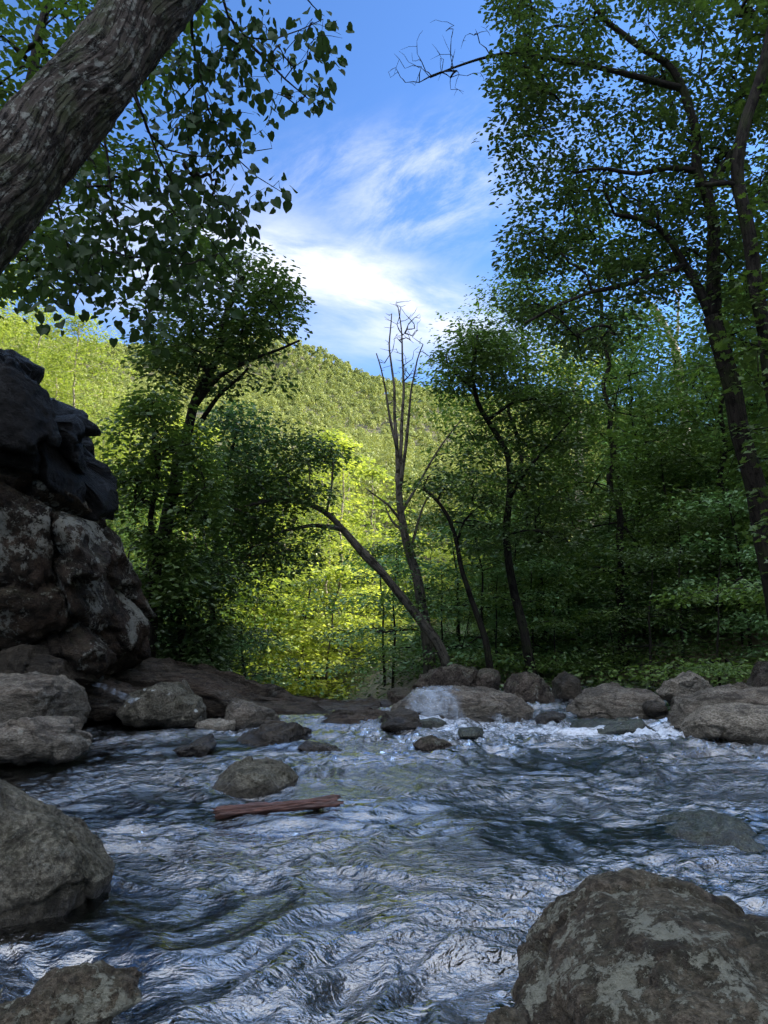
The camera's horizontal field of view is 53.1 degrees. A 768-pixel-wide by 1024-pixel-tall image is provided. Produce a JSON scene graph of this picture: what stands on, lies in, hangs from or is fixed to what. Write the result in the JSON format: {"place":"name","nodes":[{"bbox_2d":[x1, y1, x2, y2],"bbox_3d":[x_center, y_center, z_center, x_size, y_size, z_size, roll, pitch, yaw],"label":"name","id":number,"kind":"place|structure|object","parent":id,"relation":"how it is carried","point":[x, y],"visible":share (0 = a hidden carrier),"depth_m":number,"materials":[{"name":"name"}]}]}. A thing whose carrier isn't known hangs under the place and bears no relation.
{"place":"outdoors","nodes":[
{"label":"outdoors","id":0,"kind":"place"},
{"bbox_2d":[0,684,767,1023],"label":"water","id":1,"kind":"structure","parent":0,"point":[406,882],"depth_m":3.48,"materials":[{"name":"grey liquid"}]},
{"bbox_2d":[0,671,90,723],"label":"boulder","id":2,"kind":"object","parent":1,"relation":"on","point":[32,694],"visible":0.69,"depth_m":6.98,"materials":[{"name":"stone"}]},
{"bbox_2d":[0,715,91,765],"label":"boulder","id":3,"kind":"object","parent":1,"relation":"in","point":[53,740],"visible":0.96,"depth_m":6.11,"materials":[{"name":"stone"}]},
{"bbox_2d":[0,778,114,927],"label":"boulder","id":4,"kind":"object","parent":1,"relation":"on","point":[55,861],"visible":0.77,"depth_m":2.79,"materials":[{"name":"stone"}]},
{"bbox_2d":[0,960,142,1023],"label":"rock","id":5,"kind":"object","parent":1,"relation":"in","point":[101,992],"visible":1,"depth_m":1.91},
{"bbox_2d":[80,675,138,722],"bbox_3d":[-3.524,2.330,9.556,1.284,0.731,1.731,0,-9,0],"label":"bedrock ledge","id":6,"kind":"object","parent":1,"relation":"in","point":[107,696],"visible":0.35,"depth_m":8.95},
{"bbox_2d":[116,679,206,728],"bbox_3d":[-2.565,2.298,9.024,1.022,0.645,1.181,0,-9,0],"label":"boulder","id":7,"kind":"object","parent":1,"relation":"on","point":[169,705],"visible":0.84,"depth_m":8.57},
{"bbox_2d":[173,734,216,756],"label":"rock","id":8,"kind":"object","parent":1,"relation":"in","point":[202,746],"visible":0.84,"depth_m":6.60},
{"bbox_2d":[195,718,235,730],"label":"rock","id":9,"kind":"object","parent":1,"relation":"on","point":[217,724],"visible":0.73,"depth_m":8.21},
{"bbox_2d":[224,698,279,728],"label":"rock","id":10,"kind":"object","parent":1,"relation":"on","point":[242,713],"visible":0.62,"depth_m":8.56,"materials":[{"name":"stone"}]},
{"bbox_2d":[212,756,298,797],"bbox_3d":[-0.886,1.893,5.313,0.585,0.357,0.742,0,-9,0],"label":"boulder","id":11,"kind":"object","parent":1,"relation":"in","point":[248,777],"visible":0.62,"depth_m":5.07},
{"bbox_2d":[236,720,311,745],"bbox_3d":[-1.071,2.177,7.335,0.790,0.378,0.664,0,-9,0],"label":"rock","id":12,"kind":"object","parent":1,"relation":"in","point":[272,732],"visible":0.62,"depth_m":7.14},
{"bbox_2d":[210,795,343,818],"bbox_3d":[-0.594,1.652,4.317,0.746,0.100,0.085,2,-10,-14],"label":"log","id":13,"kind":"object","parent":1,"relation":"on","point":[262,808],"visible":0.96,"depth_m":4.29,"materials":[{"name":"red wood"}]},
{"bbox_2d":[321,709,388,723],"bbox_3d":[-0.308,2.609,9.294,1.283,0.421,1.437,0,-9,0],"label":"bedrock ledge","id":14,"kind":"object","parent":1,"relation":"in","point":[342,716],"visible":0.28,"depth_m":8.96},
{"bbox_2d":[380,707,422,730],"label":"rock","id":15,"kind":"object","parent":1,"relation":"in","point":[400,718],"visible":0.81,"depth_m":8.23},
{"bbox_2d":[413,735,451,750],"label":"rock","id":16,"kind":"object","parent":1,"relation":"on","point":[430,742],"visible":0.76,"depth_m":6.92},
{"bbox_2d":[412,664,478,689],"bbox_3d":[0.892,2.648,11.915,1.033,0.588,0.968,5,-11,-27],"label":"rock","id":17,"kind":"object","parent":1,"relation":"in","point":[456,675],"visible":0.59,"depth_m":11.56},
{"bbox_2d":[390,685,534,722],"bbox_3d":[0.969,2.569,9.911,1.937,0.655,1.548,0,-9,0],"label":"boulder","id":18,"kind":"object","parent":1,"relation":"on","point":[479,703],"visible":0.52,"depth_m":9.33,"materials":[{"name":"stone"}]},
{"bbox_2d":[475,668,500,689],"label":"rock","id":19,"kind":"object","parent":1,"relation":"in","point":[488,677],"visible":0.64,"depth_m":11.44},
{"bbox_2d":[485,1005,530,1023],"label":"stone","id":20,"kind":"object","parent":1,"relation":"in","point":[506,1014],"visible":1,"depth_m":1.63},
{"bbox_2d":[503,671,554,703],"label":"boulder","id":21,"kind":"object","parent":1,"relation":"in","point":[525,686],"visible":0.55,"depth_m":10.57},
{"bbox_2d":[551,671,582,699],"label":"rock","id":22,"kind":"object","parent":1,"relation":"in","point":[565,685],"visible":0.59,"depth_m":11.05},
{"bbox_2d":[570,717,655,734],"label":"rock","id":23,"kind":"object","parent":1,"relation":"in","point":[616,727],"visible":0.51,"depth_m":7.91,"materials":[{"name":"stone"}]},
{"bbox_2d":[566,682,665,718],"bbox_3d":[2.904,2.447,9.604,1.244,0.611,1.264,0,-9,0],"label":"boulder","id":24,"kind":"object","parent":1,"relation":"in","point":[611,700],"visible":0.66,"depth_m":9.25,"materials":[{"name":"stone"}]},
{"bbox_2d":[511,868,767,1023],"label":"boulder","id":25,"kind":"object","parent":1,"relation":"in","point":[629,946],"visible":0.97,"depth_m":1.77,"materials":[{"name":"stone"}]},
{"bbox_2d":[656,670,712,704],"bbox_3d":[3.713,2.202,9.583,0.622,0.462,0.779,0,-9,0],"label":"boulder","id":26,"kind":"object","parent":1,"relation":"in","point":[689,682],"visible":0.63,"depth_m":9.27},
{"bbox_2d":[655,810,765,851],"bbox_3d":[1.635,1.720,3.910,0.534,0.348,0.680,0,-9,0],"label":"boulder","id":27,"kind":"object","parent":1,"relation":"in","point":[705,827],"visible":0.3,"depth_m":3.82,"materials":[{"name":"stone"}]},
{"bbox_2d":[665,682,767,728],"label":"boulder","id":28,"kind":"object","parent":1,"relation":"in","point":[682,706],"visible":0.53,"depth_m":8.10,"materials":[{"name":"stone"}]},
{"bbox_2d":[679,702,767,744],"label":"boulder","id":29,"kind":"object","parent":1,"relation":"in","point":[740,722],"visible":0.84,"depth_m":7.16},
{"bbox_2d":[0,0,767,424],"label":"sky","id":30,"kind":"structure","parent":0,"point":[391,202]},
{"bbox_2d":[31,335,767,699],"bbox_3d":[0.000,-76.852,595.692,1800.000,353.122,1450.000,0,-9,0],"label":"ground","id":31,"kind":"structure","parent":0,"point":[371,691],"depth_m":22.19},
{"bbox_2d":[0,260,76,394],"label":"flank tree","id":32,"kind":"object","parent":31,"relation":"on","point":[27,336],"visible":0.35,"depth_m":45.40,"materials":[{"name":"green plant"}]},
{"bbox_2d":[1,304,106,412],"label":"flank tree","id":33,"kind":"object","parent":31,"relation":"on","point":[41,340],"visible":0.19,"depth_m":65.23,"materials":[{"name":"green plant"}]},
{"bbox_2d":[38,350,105,460],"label":"flank tree","id":34,"kind":"object","parent":31,"relation":"on","point":[67,387],"visible":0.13,"depth_m":56.15,"materials":[{"name":"green plant"}]},
{"bbox_2d":[0,466,156,684],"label":"cliff","id":35,"kind":"structure","parent":31,"relation":"on","point":[71,592],"depth_m":8.52,"materials":[{"name":"stone"}]},
{"bbox_2d":[0,644,103,683],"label":"rock","id":36,"kind":"object","parent":35,"relation":"on","point":[22,658],"visible":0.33,"depth_m":8.13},
{"bbox_2d":[0,349,118,520],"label":"cliff","id":37,"kind":"structure","parent":35,"relation":"on","point":[45,438],"depth_m":8.82,"materials":[{"name":"stone"}]},
{"bbox_2d":[18,308,147,469],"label":"flank tree","id":38,"kind":"object","parent":31,"relation":"on","point":[87,346],"visible":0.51,"depth_m":46.98,"materials":[{"name":"green plant"}]},
{"bbox_2d":[0,0,233,330],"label":"broadleaf tree","id":39,"kind":"object","parent":31,"relation":"on","point":[38,48],"visible":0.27,"depth_m":9.98,"materials":[{"name":"green plant"}]},
{"bbox_2d":[94,390,161,536],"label":"flank tree","id":40,"kind":"object","parent":31,"relation":"on","point":[110,444],"visible":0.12,"depth_m":54.00,"materials":[{"name":"green plant"}]},
{"bbox_2d":[90,378,237,657],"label":"understory tree","id":41,"kind":"object","parent":31,"relation":"on","point":[168,445],"visible":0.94,"depth_m":12.11,"materials":[{"name":"green plant"}]},
{"bbox_2d":[0,0,354,359],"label":"leaning tree","id":42,"kind":"object","parent":31,"relation":"on","point":[64,107],"visible":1,"depth_m":5.45,"materials":[{"name":"green plant"}]},
{"bbox_2d":[140,553,260,674],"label":"understory tree","id":43,"kind":"object","parent":31,"relation":"on","point":[181,647],"visible":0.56,"depth_m":12.52,"materials":[{"name":"green plant"}]},
{"bbox_2d":[119,238,317,619],"bbox_3d":[-3.320,-1.655,14.441,4.060,8.282,3.455,0,-9,0],"label":"broadleaf tree","id":44,"kind":"object","parent":31,"relation":"on","point":[229,326],"visible":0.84,"depth_m":14.16,"materials":[{"name":"green plant"}]},
{"bbox_2d":[141,553,297,680],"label":"sapling","id":45,"kind":"object","parent":31,"relation":"on","point":[250,630],"visible":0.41,"depth_m":12.99,"materials":[{"name":"green plant"}]},
{"bbox_2d":[136,456,304,688],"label":"forest tree","id":46,"kind":"object","parent":31,"relation":"on","point":[243,600],"visible":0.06,"depth_m":25.41,"materials":[{"name":"green plant"}]},
{"bbox_2d":[181,394,287,662],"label":"understory tree","id":47,"kind":"object","parent":31,"relation":"on","point":[232,425],"visible":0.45,"depth_m":15.63,"materials":[{"name":"green plant"}]},
{"bbox_2d":[166,632,323,695],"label":"sapling","id":48,"kind":"object","parent":31,"relation":"on","point":[246,645],"visible":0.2,"depth_m":14.78,"materials":[{"name":"green plant"}]},
{"bbox_2d":[109,657,381,716],"bbox_3d":[-2.188,2.642,11.101,4.413,1.159,2.772,0,-9,0],"label":"bedrock ledge","id":49,"kind":"object","parent":31,"relation":"on","point":[216,690],"visible":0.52,"depth_m":10.43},
{"bbox_2d":[189,570,322,695],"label":"sapling","id":50,"kind":"object","parent":31,"relation":"on","point":[280,612],"visible":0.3,"depth_m":26.30,"materials":[{"name":"green plant"}]},
{"bbox_2d":[216,625,320,695],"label":"sapling","id":51,"kind":"object","parent":31,"relation":"on","point":[259,635],"visible":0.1,"depth_m":16.97,"materials":[{"name":"green plant"}]},
{"bbox_2d":[221,559,329,686],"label":"sapling","id":52,"kind":"object","parent":31,"relation":"on","point":[288,605],"visible":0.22,"depth_m":27.84,"materials":[{"name":"green plant"}]},
{"bbox_2d":[256,472,343,688],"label":"sunlit tree","id":53,"kind":"object","parent":31,"relation":"on","point":[295,579],"visible":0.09,"depth_m":35.26,"materials":[{"name":"green plant"}]},
{"bbox_2d":[174,415,450,666],"bbox_3d":[-1.386,0.956,14.870,6.093,5.897,3.380,0,-9,0],"label":"arching tree","id":54,"kind":"object","parent":31,"relation":"on","point":[286,493],"visible":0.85,"depth_m":14.52,"materials":[{"name":"green plant"}]},
{"bbox_2d":[278,428,379,647],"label":"sunlit tree","id":55,"kind":"object","parent":31,"relation":"on","point":[339,436],"visible":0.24,"depth_m":39.92,"materials":[{"name":"green plant"}]},
{"bbox_2d":[15,319,648,473],"bbox_3d":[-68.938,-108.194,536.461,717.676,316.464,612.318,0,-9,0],"label":"distant forest","id":56,"kind":"object","parent":31,"relation":"on","point":[345,381],"visible":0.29,"depth_m":543.95,"materials":[{"name":"green plant"}]},
{"bbox_2d":[251,448,422,694],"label":"slender tree","id":57,"kind":"object","parent":31,"relation":"on","point":[326,555],"visible":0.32,"depth_m":29.97,"materials":[{"name":"green plant"}]},
{"bbox_2d":[280,436,394,659],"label":"sunlit tree","id":58,"kind":"object","parent":31,"relation":"on","point":[345,442],"visible":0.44,"depth_m":36.08,"materials":[{"name":"green plant"}]},
{"bbox_2d":[262,562,413,699],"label":"sapling","id":59,"kind":"object","parent":31,"relation":"on","point":[310,628],"visible":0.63,"depth_m":27.32,"materials":[{"name":"green plant"}]},
{"bbox_2d":[275,587,416,680],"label":"sapling","id":60,"kind":"object","parent":31,"relation":"on","point":[350,618],"visible":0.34,"depth_m":31.21,"materials":[{"name":"green plant"}]},
{"bbox_2d":[313,432,386,552],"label":"hillside tree","id":61,"kind":"object","parent":31,"relation":"on","point":[369,482],"visible":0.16,"depth_m":80.45,"materials":[{"name":"green plant"}]},
{"bbox_2d":[338,569,410,642],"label":"sapling","id":62,"kind":"object","parent":31,"relation":"on","point":[373,590],"visible":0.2,"depth_m":33.99,"materials":[{"name":"green plant"}]},
{"bbox_2d":[325,465,440,625],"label":"sunlit tree","id":63,"kind":"object","parent":31,"relation":"on","point":[373,473],"visible":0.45,"depth_m":38.70,"materials":[{"name":"green plant"}]},
{"bbox_2d":[292,542,478,686],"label":"sapling","id":64,"kind":"object","parent":31,"relation":"on","point":[377,549],"visible":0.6,"depth_m":22.89,"materials":[{"name":"green plant"}]},
{"bbox_2d":[362,445,424,540],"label":"hillside tree","id":65,"kind":"object","parent":31,"relation":"on","point":[391,459],"visible":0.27,"depth_m":101.35,"materials":[{"name":"green plant"}]},
{"bbox_2d":[294,551,493,687],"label":"sapling","id":66,"kind":"object","parent":31,"relation":"on","point":[389,565],"visible":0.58,"depth_m":20.52,"materials":[{"name":"green plant"}]},
{"bbox_2d":[364,464,433,541],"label":"hillside tree","id":67,"kind":"object","parent":31,"relation":"on","point":[391,494],"visible":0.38,"depth_m":87.62,"materials":[{"name":"green plant"}]},
{"bbox_2d":[365,301,461,673],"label":"dead tree","id":68,"kind":"object","parent":31,"relation":"on","point":[410,553],"visible":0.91,"depth_m":17.29,"materials":[{"name":"wood"}]},
{"bbox_2d":[359,571,536,670],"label":"sapling","id":69,"kind":"object","parent":31,"relation":"on","point":[407,650],"visible":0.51,"depth_m":18.57,"materials":[{"name":"green plant"}]},
{"bbox_2d":[370,507,532,663],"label":"sapling","id":70,"kind":"object","parent":31,"relation":"on","point":[458,584],"visible":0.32,"depth_m":19.96,"materials":[{"name":"green plant"}]},
{"bbox_2d":[170,564,767,699],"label":"undergrowth","id":71,"kind":"object","parent":31,"relation":"on","point":[713,635],"visible":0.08,"depth_m":18.02,"materials":[{"name":"green plant"}]},
{"bbox_2d":[399,463,547,668],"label":"crooked tree","id":72,"kind":"object","parent":31,"relation":"on","point":[435,488],"visible":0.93,"depth_m":14.97,"materials":[{"name":"green plant"}]},
{"bbox_2d":[375,515,594,670],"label":"sapling","id":73,"kind":"object","parent":31,"relation":"on","point":[451,645],"visible":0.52,"depth_m":17.27,"materials":[{"name":"green plant"}]},
{"bbox_2d":[398,575,575,677],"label":"sapling","id":74,"kind":"object","parent":31,"relation":"on","point":[494,600],"visible":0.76,"depth_m":15.97,"materials":[{"name":"green plant"}]},
{"bbox_2d":[406,538,581,655],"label":"sapling","id":75,"kind":"object","parent":31,"relation":"on","point":[484,587],"visible":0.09,"depth_m":21.29,"materials":[{"name":"green plant"}]},
{"bbox_2d":[430,515,583,664],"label":"sapling","id":76,"kind":"object","parent":31,"relation":"on","point":[548,615],"visible":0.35,"depth_m":19.00,"materials":[{"name":"green plant"}]},
{"bbox_2d":[412,317,620,674],"bbox_3d":[2.770,-0.387,15.449,4.474,8.217,3.293,0,-9,0],"label":"crooked tree","id":77,"kind":"object","parent":31,"relation":"on","point":[472,363],"visible":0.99,"depth_m":15.27,"materials":[{"name":"green plant"}]},
{"bbox_2d":[440,549,592,646],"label":"sapling","id":78,"kind":"object","parent":31,"relation":"on","point":[491,581],"visible":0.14,"depth_m":20.62,"materials":[{"name":"green plant"}]},
{"bbox_2d":[385,323,672,651],"bbox_3d":[4.217,-0.436,20.950,8.338,9.592,7.290,6,-11,-32],"label":"forest tree","id":79,"kind":"object","parent":31,"relation":"on","point":[522,458],"visible":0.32,"depth_m":20.72,"materials":[{"name":"green plant"}]},
{"bbox_2d":[445,556,629,668],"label":"sapling","id":80,"kind":"object","parent":31,"relation":"on","point":[536,592],"visible":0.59,"depth_m":17.30,"materials":[{"name":"green plant"}]},
{"bbox_2d":[395,256,686,598],"bbox_3d":[4.613,-1.773,23.838,8.830,12.874,8.445,1,-9,-5],"label":"forest tree","id":81,"kind":"object","parent":31,"relation":"on","point":[492,306],"visible":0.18,"depth_m":23.89,"materials":[{"name":"green plant"}]},
{"bbox_2d":[475,577,640,656],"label":"sapling","id":82,"kind":"object","parent":31,"relation":"on","point":[568,640],"visible":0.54,"depth_m":18.58,"materials":[{"name":"green plant"}]},
{"bbox_2d":[494,604,625,680],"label":"sapling","id":83,"kind":"object","parent":31,"relation":"on","point":[551,622],"visible":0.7,"depth_m":15.80,"materials":[{"name":"green plant"}]},
{"bbox_2d":[499,556,631,658],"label":"sapling","id":84,"kind":"object","parent":31,"relation":"on","point":[568,606],"visible":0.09,"depth_m":19.93,"materials":[{"name":"green plant"}]},
{"bbox_2d":[522,335,624,561],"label":"sunlit tree","id":85,"kind":"object","parent":31,"relation":"on","point":[544,373],"visible":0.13,"depth_m":51.28,"materials":[{"name":"green plant"}]},
{"bbox_2d":[388,0,767,617],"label":"tall tree","id":86,"kind":"object","parent":31,"relation":"on","point":[539,91],"visible":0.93,"depth_m":11.08,"materials":[{"name":"green plant"}]},
{"bbox_2d":[498,539,661,649],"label":"sapling","id":87,"kind":"object","parent":31,"relation":"on","point":[583,602],"visible":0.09,"depth_m":21.24,"materials":[{"name":"green plant"}]},
{"bbox_2d":[437,183,764,670],"bbox_3d":[5.419,-2.094,18.519,8.256,12.037,7.896,-8,-12,39],"label":"forest tree","id":88,"kind":"object","parent":31,"relation":"on","point":[620,573],"visible":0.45,"depth_m":17.98,"materials":[{"name":"green plant"}]},
{"bbox_2d":[498,309,724,629],"bbox_3d":[7.395,-1.366,23.663,7.290,10.450,8.525,-5,-10,25],"label":"forest tree","id":89,"kind":"object","parent":31,"relation":"on","point":[633,355],"visible":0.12,"depth_m":23.65,"materials":[{"name":"green plant"}]},
{"bbox_2d":[542,546,691,654],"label":"sapling","id":90,"kind":"object","parent":31,"relation":"on","point":[607,634],"visible":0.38,"depth_m":17.90,"materials":[{"name":"green plant"}]},
{"bbox_2d":[561,600,679,679],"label":"sapling","id":91,"kind":"object","parent":31,"relation":"on","point":[597,615],"visible":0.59,"depth_m":16.51,"materials":[{"name":"green plant"}]},
{"bbox_2d":[527,347,729,638],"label":"forest tree","id":92,"kind":"object","parent":31,"relation":"on","point":[631,411],"visible":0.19,"depth_m":21.16,"materials":[{"name":"green plant"}]},
{"bbox_2d":[526,299,764,594],"bbox_3d":[8.835,-1.931,25.329,9.113,11.661,8.654,6,-11,-30],"label":"forest tree","id":93,"kind":"object","parent":31,"relation":"on","point":[626,313],"visible":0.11,"depth_m":25.82,"materials":[{"name":"green plant"}]},
{"bbox_2d":[580,526,713,638],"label":"sapling","id":94,"kind":"object","parent":31,"relation":"on","point":[599,600],"visible":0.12,"depth_m":19.07,"materials":[{"name":"green plant"}]},
{"bbox_2d":[555,542,740,686],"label":"sapling","id":95,"kind":"object","parent":31,"relation":"on","point":[654,558],"visible":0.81,"depth_m":14.52,"materials":[{"name":"green plant"}]},
{"bbox_2d":[556,273,767,635],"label":"forest tree","id":96,"kind":"object","parent":31,"relation":"on","point":[724,454],"visible":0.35,"depth_m":18.42,"materials":[{"name":"green plant"}]},
{"bbox_2d":[571,449,761,638],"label":"sapling","id":97,"kind":"object","parent":31,"relation":"on","point":[662,474],"visible":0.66,"depth_m":17.55,"materials":[{"name":"green plant"}]},
{"bbox_2d":[569,558,767,686],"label":"sapling","id":98,"kind":"object","parent":31,"relation":"on","point":[747,668],"visible":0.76,"depth_m":12.99,"materials":[{"name":"green plant"}]},
{"bbox_2d":[599,512,761,669],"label":"sapling","id":99,"kind":"object","parent":31,"relation":"on","point":[687,526],"visible":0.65,"depth_m":15.90,"materials":[{"name":"green plant"}]},
{"bbox_2d":[595,347,767,602],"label":"forest tree","id":100,"kind":"object","parent":31,"relation":"on","point":[685,435],"visible":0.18,"depth_m":22.61,"materials":[{"name":"green plant"}]},
{"bbox_2d":[609,471,762,629],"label":"sapling","id":101,"kind":"object","parent":31,"relation":"on","point":[668,486],"visible":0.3,"depth_m":19.52,"materials":[{"name":"green plant"}]},
{"bbox_2d":[631,221,767,588],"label":"forest tree","id":102,"kind":"object","parent":31,"relation":"on","point":[754,402],"visible":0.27,"depth_m":18.24,"materials":[{"name":"green plant"}]},
{"bbox_2d":[638,161,767,543],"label":"forest tree","id":103,"kind":"object","parent":31,"relation":"on","point":[753,396],"visible":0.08,"depth_m":19.95,"materials":[{"name":"green plant"}]},
{"bbox_2d":[646,489,767,653],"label":"sapling","id":104,"kind":"object","parent":31,"relation":"on","point":[720,507],"visible":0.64,"depth_m":15.33,"materials":[{"name":"green plant"}]},
{"bbox_2d":[653,507,767,643],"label":"sapling","id":105,"kind":"object","parent":31,"relation":"on","point":[734,521],"visible":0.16,"depth_m":17.16,"materials":[{"name":"green plant"}]},
{"bbox_2d":[678,546,767,660],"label":"sapling","id":106,"kind":"object","parent":31,"relation":"on","point":[753,617],"visible":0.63,"depth_m":13.77,"materials":[{"name":"green plant"}]},
{"bbox_2d":[689,0,767,574],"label":"tall tree","id":107,"kind":"object","parent":31,"relation":"on","point":[745,207],"visible":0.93,"depth_m":9.87,"materials":[{"name":"green plant"}]},
{"bbox_2d":[746,661,767,686],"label":"rock","id":108,"kind":"object","parent":31,"relation":"on","point":[758,677],"visible":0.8,"depth_m":10.23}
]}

